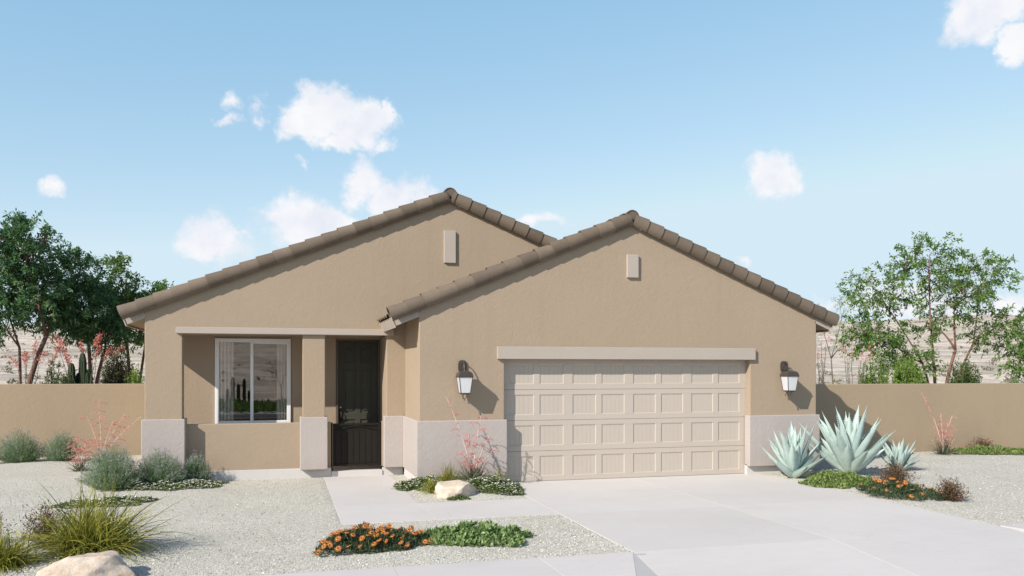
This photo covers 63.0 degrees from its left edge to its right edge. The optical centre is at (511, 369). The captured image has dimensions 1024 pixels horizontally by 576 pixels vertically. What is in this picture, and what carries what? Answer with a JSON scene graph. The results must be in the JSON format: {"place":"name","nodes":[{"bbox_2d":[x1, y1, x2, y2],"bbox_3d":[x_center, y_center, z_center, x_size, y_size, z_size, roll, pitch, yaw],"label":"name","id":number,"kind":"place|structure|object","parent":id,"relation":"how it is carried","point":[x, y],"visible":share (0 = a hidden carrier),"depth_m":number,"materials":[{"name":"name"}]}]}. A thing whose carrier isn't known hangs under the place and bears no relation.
{"place":"outdoors","nodes":[
{"label":"outdoors","id":0,"kind":"place"},
{"bbox_2d":[324,475,558,524],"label":"path","id":1,"kind":"structure","parent":0,"point":[369,498],"depth_m":12.28,"materials":[{"name":"concrete"}]},
{"bbox_2d":[117,187,839,481],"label":"house","id":2,"kind":"structure","parent":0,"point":[631,344],"depth_m":15.54,"materials":[{"name":"beige paint"}]},
{"bbox_2d":[215,338,290,423],"bbox_3d":[-5.052,0.370,16.338,1.407,2.100,0.256,0,0,-15],"label":"window","id":3,"kind":"structure","parent":2,"relation":"in","point":[224,347],"depth_m":16.28,"materials":[{"name":"white plastic"}]},
{"bbox_2d":[456,360,473,401],"bbox_3d":[-0.823,0.193,14.390,0.260,0.718,0.335,0,0,-15],"label":"wall lantern","id":4,"kind":"object","parent":2,"relation":"attached to","point":[464,377],"depth_m":14.27,"materials":[{"name":"white glass"}]},
{"bbox_2d":[504,359,745,481],"bbox_3d":[2.170,0.899,15.572,5.020,2.223,0.054,0,0,-15],"label":"garage door","id":5,"kind":"structure","parent":2,"relation":"in","point":[607,395],"depth_m":15.52,"materials":[{"name":"beige metal"}]},
{"bbox_2d":[780,361,798,397],"bbox_3d":[5.318,0.193,16.083,0.260,0.718,0.335,0,0,-15],"label":"wall lantern","id":6,"kind":"object","parent":2,"relation":"attached to","point":[789,379],"depth_m":15.98,"materials":[{"name":"white glass"}]},
{"bbox_2d":[0,451,1023,575],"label":"gravel yard","id":7,"kind":"structure","parent":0,"point":[43,471],"depth_m":11.66,"materials":[{"name":"grey gravel"}]},
{"bbox_2d":[0,512,18,539],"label":"red shrub","id":8,"kind":"object","parent":7,"relation":"on","point":[6,526],"visible":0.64,"depth_m":9.73,"materials":[{"name":"brown plant"}]},
{"bbox_2d":[0,426,47,462],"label":"lavender bush","id":9,"kind":"object","parent":7,"relation":"on","point":[25,451],"visible":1,"depth_m":17.81,"materials":[{"name":"green plant"}]},
{"bbox_2d":[0,511,65,575],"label":"grass clump","id":10,"kind":"object","parent":7,"relation":"on","point":[15,558],"visible":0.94,"depth_m":8.43,"materials":[{"name":"green plant"}]},
{"bbox_2d":[6,500,73,547],"bbox_3d":[-5.220,1.725,9.420,0.830,0.553,0.709,0,0,-15],"label":"red shrub","id":11,"kind":"object","parent":7,"relation":"on","point":[42,529],"visible":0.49,"depth_m":9.36,"materials":[{"name":"brown plant"}]},
{"bbox_2d":[38,429,81,461],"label":"lavender bush","id":12,"kind":"object","parent":7,"relation":"on","point":[58,453],"visible":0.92,"depth_m":18.02,"materials":[{"name":"green plant"}]},
{"bbox_2d":[61,438,96,471],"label":"red yucca","id":13,"kind":"object","parent":7,"relation":"on","point":[79,466],"visible":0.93,"depth_m":16.59,"materials":[{"name":"pink plant"}]},
{"bbox_2d":[35,550,135,575],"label":"boulder","id":14,"kind":"object","parent":7,"relation":"on","point":[109,563],"visible":1,"depth_m":7.85,"materials":[{"name":"beige stone"}]},
{"bbox_2d":[51,495,158,508],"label":"flowering ground cover","id":15,"kind":"object","parent":7,"relation":"on","point":[121,498],"visible":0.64,"depth_m":12.40,"materials":[{"name":"green plant"}]},
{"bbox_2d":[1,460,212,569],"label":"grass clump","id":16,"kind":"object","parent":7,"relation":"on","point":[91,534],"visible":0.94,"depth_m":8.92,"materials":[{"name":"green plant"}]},
{"bbox_2d":[72,398,141,462],"bbox_3d":[-8.733,1.331,17.877,1.109,1.446,1.024,0,0,24],"label":"red yucca","id":17,"kind":"object","parent":7,"relation":"on","point":[100,440],"visible":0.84,"depth_m":17.91,"materials":[{"name":"pink plant"}]},
{"bbox_2d":[75,435,145,489],"bbox_3d":[-6.637,1.548,13.883,1.105,0.912,0.983,0,0,-15],"label":"lavender bush","id":18,"kind":"object","parent":7,"relation":"on","point":[109,469],"visible":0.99,"depth_m":13.75,"materials":[{"name":"green plant"}]},
{"bbox_2d":[133,446,188,484],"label":"lavender bush","id":19,"kind":"object","parent":7,"relation":"on","point":[160,469],"visible":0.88,"depth_m":14.25,"materials":[{"name":"green plant"}]},
{"bbox_2d":[106,478,228,491],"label":"flowering ground cover","id":20,"kind":"object","parent":7,"relation":"on","point":[174,484],"visible":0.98,"depth_m":13.99,"materials":[{"name":"green plant"}]},
{"bbox_2d":[181,451,214,479],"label":"lavender bush","id":21,"kind":"object","parent":7,"relation":"on","point":[198,471],"visible":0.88,"depth_m":14.72,"materials":[{"name":"green plant"}]},
{"bbox_2d":[309,521,439,555],"bbox_3d":[-1.556,1.900,9.521,1.493,0.336,0.985,0,0,-15],"label":"daisy bed","id":22,"kind":"object","parent":7,"relation":"on","point":[381,535],"visible":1,"depth_m":9.26,"materials":[{"name":"orange plant"}]},
{"bbox_2d":[393,475,441,490],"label":"flowering ground cover","id":23,"kind":"object","parent":7,"relation":"on","point":[414,482],"visible":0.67,"depth_m":13.99,"materials":[{"name":"green plant"}]},
{"bbox_2d":[409,473,450,496],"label":"grass clump","id":24,"kind":"object","parent":7,"relation":"on","point":[430,488],"visible":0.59,"depth_m":13.35,"materials":[{"name":"green plant"}]},
{"bbox_2d":[424,462,464,481],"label":"grass clump","id":25,"kind":"object","parent":7,"relation":"on","point":[447,478],"visible":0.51,"depth_m":14.14,"materials":[{"name":"green plant"}]},
{"bbox_2d":[434,480,476,499],"bbox_3d":[-0.864,1.940,13.196,0.716,0.368,0.505,0,0,-24],"label":"boulder","id":26,"kind":"object","parent":7,"relation":"on","point":[444,490],"visible":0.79,"depth_m":13.04,"materials":[{"name":"beige stone"}]},
{"bbox_2d":[446,494,470,500],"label":"ground cover","id":27,"kind":"object","parent":7,"relation":"on","point":[462,497],"visible":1,"depth_m":12.88,"materials":[{"name":"green plant"}]},
{"bbox_2d":[405,517,534,546],"bbox_3d":[-0.519,1.876,9.793,1.581,0.264,0.961,0,0,1],"label":"leafy ground cover","id":28,"kind":"object","parent":7,"relation":"on","point":[470,532],"visible":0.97,"depth_m":9.55,"materials":[{"name":"green plant"}]},
{"bbox_2d":[443,397,503,483],"bbox_3d":[-0.669,1.219,13.996,1.214,1.538,1.211,0,0,-15],"label":"red yucca","id":29,"kind":"object","parent":7,"relation":"on","point":[470,472],"visible":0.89,"depth_m":14.06,"materials":[{"name":"pink plant"}]},
{"bbox_2d":[461,475,524,494],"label":"flowering ground cover","id":30,"kind":"object","parent":7,"relation":"on","point":[502,484],"visible":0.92,"depth_m":13.54,"materials":[{"name":"green plant"}]},
{"bbox_2d":[485,466,514,484],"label":"grass clump","id":31,"kind":"object","parent":7,"relation":"on","point":[501,475],"visible":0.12,"depth_m":14.21,"materials":[{"name":"plant"}]},
{"bbox_2d":[762,424,827,477],"bbox_3d":[5.231,1.486,15.461,1.176,1.051,1.167,0,0,28],"label":"agave","id":32,"kind":"object","parent":7,"relation":"on","point":[792,462],"visible":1,"depth_m":15.30,"materials":[{"name":"green plant"}]},
{"bbox_2d":[816,334,833,383],"bbox_3d":[7.752,0.572,21.045,0.611,3.197,0.447,0,0,-45],"label":"ocotillo","id":33,"kind":"object","parent":7,"relation":"on","point":[822,381],"visible":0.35,"depth_m":20.98,"materials":[{"name":"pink plant"}]},
{"bbox_2d":[798,469,876,487],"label":"leafy ground cover","id":34,"kind":"object","parent":7,"relation":"on","point":[848,479],"visible":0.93,"depth_m":14.43,"materials":[{"name":"green plant"}]},
{"bbox_2d":[799,406,896,472],"bbox_3d":[6.382,1.313,15.657,1.733,1.328,1.497,0,0,39],"label":"agave","id":35,"kind":"object","parent":7,"relation":"on","point":[845,449],"visible":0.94,"depth_m":15.52,"materials":[{"name":"green plant"}]},
{"bbox_2d":[838,342,873,383],"bbox_3d":[8.960,0.721,21.487,1.107,2.904,1.003,0,0,-15],"label":"ocotillo","id":36,"kind":"object","parent":7,"relation":"on","point":[847,363],"visible":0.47,"depth_m":21.68,"materials":[{"name":"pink plant"}]},
{"bbox_2d":[859,350,896,383],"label":"green shrub","id":37,"kind":"object","parent":7,"relation":"on","point":[871,379],"visible":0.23,"depth_m":21.84,"materials":[{"name":"green plant"}]},
{"bbox_2d":[868,457,920,483],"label":"red shrub","id":38,"kind":"object","parent":7,"relation":"on","point":[896,474],"visible":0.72,"depth_m":14.31,"materials":[{"name":"brown plant"}]},
{"bbox_2d":[880,437,919,469],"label":"agave","id":39,"kind":"object","parent":7,"relation":"on","point":[902,454],"visible":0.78,"depth_m":16.53,"materials":[{"name":"green plant"}]},
{"bbox_2d":[855,477,947,500],"bbox_3d":[6.007,1.864,13.171,0.804,0.339,1.464,0,0,-34],"label":"daisy bed","id":40,"kind":"object","parent":7,"relation":"on","point":[885,487],"visible":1,"depth_m":12.93,"materials":[{"name":"green plant"}]},
{"bbox_2d":[892,352,926,383],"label":"green shrub","id":41,"kind":"object","parent":7,"relation":"on","point":[910,375],"visible":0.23,"depth_m":21.80,"materials":[{"name":"green plant"}]},
{"bbox_2d":[919,392,964,455],"bbox_3d":[10.052,1.305,19.477,1.110,1.567,1.158,0,0,-15],"label":"red yucca","id":42,"kind":"object","parent":7,"relation":"on","point":[943,449],"visible":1,"depth_m":19.44,"materials":[{"name":"pink plant"}]},
{"bbox_2d":[932,474,971,501],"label":"red shrub","id":43,"kind":"object","parent":7,"relation":"on","point":[951,491],"visible":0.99,"depth_m":12.72,"materials":[{"name":"brown plant"}]},
{"bbox_2d":[945,355,982,382],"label":"green shrub","id":44,"kind":"object","parent":7,"relation":"on","point":[965,377],"visible":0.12,"depth_m":22.33,"materials":[{"name":"green plant"}]},
{"bbox_2d":[964,436,993,446],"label":"red shrub","id":45,"kind":"object","parent":7,"relation":"on","point":[980,442],"visible":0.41,"depth_m":20.25,"materials":[{"name":"brown plant"}]},
{"bbox_2d":[947,444,1023,454],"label":"leafy ground cover","id":46,"kind":"object","parent":7,"relation":"on","point":[984,450],"visible":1,"depth_m":19.60,"materials":[{"name":"green plant"}]},
{"bbox_2d":[0,314,1023,383],"bbox_3d":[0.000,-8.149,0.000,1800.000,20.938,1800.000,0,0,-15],"label":"desert ground","id":47,"kind":"structure","parent":0,"point":[838,362],"depth_m":112.05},
{"bbox_2d":[5,340,68,383],"bbox_3d":[-11.558,0.720,20.455,1.434,2.904,1.080,0,0,32],"label":"ocotillo","id":48,"kind":"object","parent":47,"relation":"on","point":[34,351],"visible":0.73,"depth_m":20.43,"materials":[{"name":"pink plant"}]},
{"bbox_2d":[0,208,81,383],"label":"leafy tree","id":49,"kind":"object","parent":47,"relation":"on","point":[20,306],"visible":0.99,"depth_m":21.32,"materials":[{"name":"green plant"}]},
{"bbox_2d":[44,358,71,383],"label":"green shrub","id":50,"kind":"object","parent":47,"relation":"on","point":[52,374],"visible":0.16,"depth_m":20.63,"materials":[{"name":"green plant"}]},
{"bbox_2d":[0,384,144,456],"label":"garden wall","id":51,"kind":"structure","parent":47,"relation":"on","point":[42,411],"depth_m":19.32,"materials":[{"name":"beige paint"}]},
{"bbox_2d":[62,352,92,383],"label":"columnar cactus","id":52,"kind":"object","parent":47,"relation":"on","point":[82,375],"visible":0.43,"depth_m":21.63,"materials":[{"name":"green plant"}]},
{"bbox_2d":[49,331,124,383],"bbox_3d":[-10.683,0.614,20.898,1.649,3.118,1.843,0,0,-15],"label":"ocotillo","id":53,"kind":"object","parent":47,"relation":"on","point":[97,338],"visible":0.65,"depth_m":20.68,"materials":[{"name":"pink plant"}]},
{"bbox_2d":[34,239,144,383],"bbox_3d":[-11.665,-0.692,22.861,2.605,5.728,2.622,0,0,35],"label":"leafy tree","id":54,"kind":"object","parent":47,"relation":"on","point":[92,292],"visible":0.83,"depth_m":22.53,"materials":[{"name":"green plant"}]},
{"bbox_2d":[97,349,134,383],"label":"green shrub","id":55,"kind":"object","parent":47,"relation":"on","point":[110,376],"visible":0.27,"depth_m":21.13,"materials":[{"name":"green plant"}]},
{"bbox_2d":[124,363,144,383],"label":"green shrub","id":56,"kind":"object","parent":47,"relation":"on","point":[135,380],"visible":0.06,"depth_m":20.79,"materials":[{"name":"green plant"}]},
{"bbox_2d":[99,251,173,378],"bbox_3d":[-10.785,-0.637,24.251,2.832,5.623,2.356,0,0,-15],"label":"leafy tree","id":57,"kind":"object","parent":47,"relation":"on","point":[127,293],"visible":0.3,"depth_m":24.03,"materials":[{"name":"green plant"}]},
{"bbox_2d":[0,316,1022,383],"bbox_3d":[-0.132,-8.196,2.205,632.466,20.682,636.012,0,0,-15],"label":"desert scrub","id":58,"kind":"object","parent":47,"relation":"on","point":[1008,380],"visible":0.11,"depth_m":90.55,"materials":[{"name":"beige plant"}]},
{"bbox_2d":[816,295,863,383],"bbox_3d":[11.101,-0.209,28.442,2.754,4.763,1.733,0,0,-15],"label":"thin tree","id":59,"kind":"object","parent":47,"relation":"on","point":[831,357],"visible":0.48,"depth_m":28.42,"materials":[{"name":"plant"}]},
{"bbox_2d":[816,383,1023,453],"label":"garden wall","id":60,"kind":"structure","parent":47,"relation":"on","point":[994,412],"depth_m":20.33,"materials":[{"name":"beige paint"}]},
{"bbox_2d":[835,231,1023,383],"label":"leafy tree","id":61,"kind":"object","parent":47,"relation":"on","point":[868,337],"visible":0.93,"depth_m":24.50,"materials":[{"name":"green plant"}]},
{"bbox_2d":[993,308,1023,382],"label":"leafy tree","id":62,"kind":"object","parent":47,"relation":"on","point":[1020,366],"visible":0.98,"depth_m":24.06,"materials":[{"name":"green plant"}]},
{"bbox_2d":[0,0,1023,323],"label":"sky","id":63,"kind":"structure","parent":0,"point":[797,143],"materials":[{"name":"blue"}]},
{"bbox_2d":[256,524,1023,575],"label":"pavement","id":64,"kind":"structure","parent":0,"point":[623,564],"depth_m":8.44,"materials":[{"name":"concrete"}]},
{"bbox_2d":[508,474,1023,575],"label":"driveway","id":65,"kind":"structure","parent":0,"point":[732,525],"depth_m":10.51,"materials":[{"name":"concrete"}]}
]}

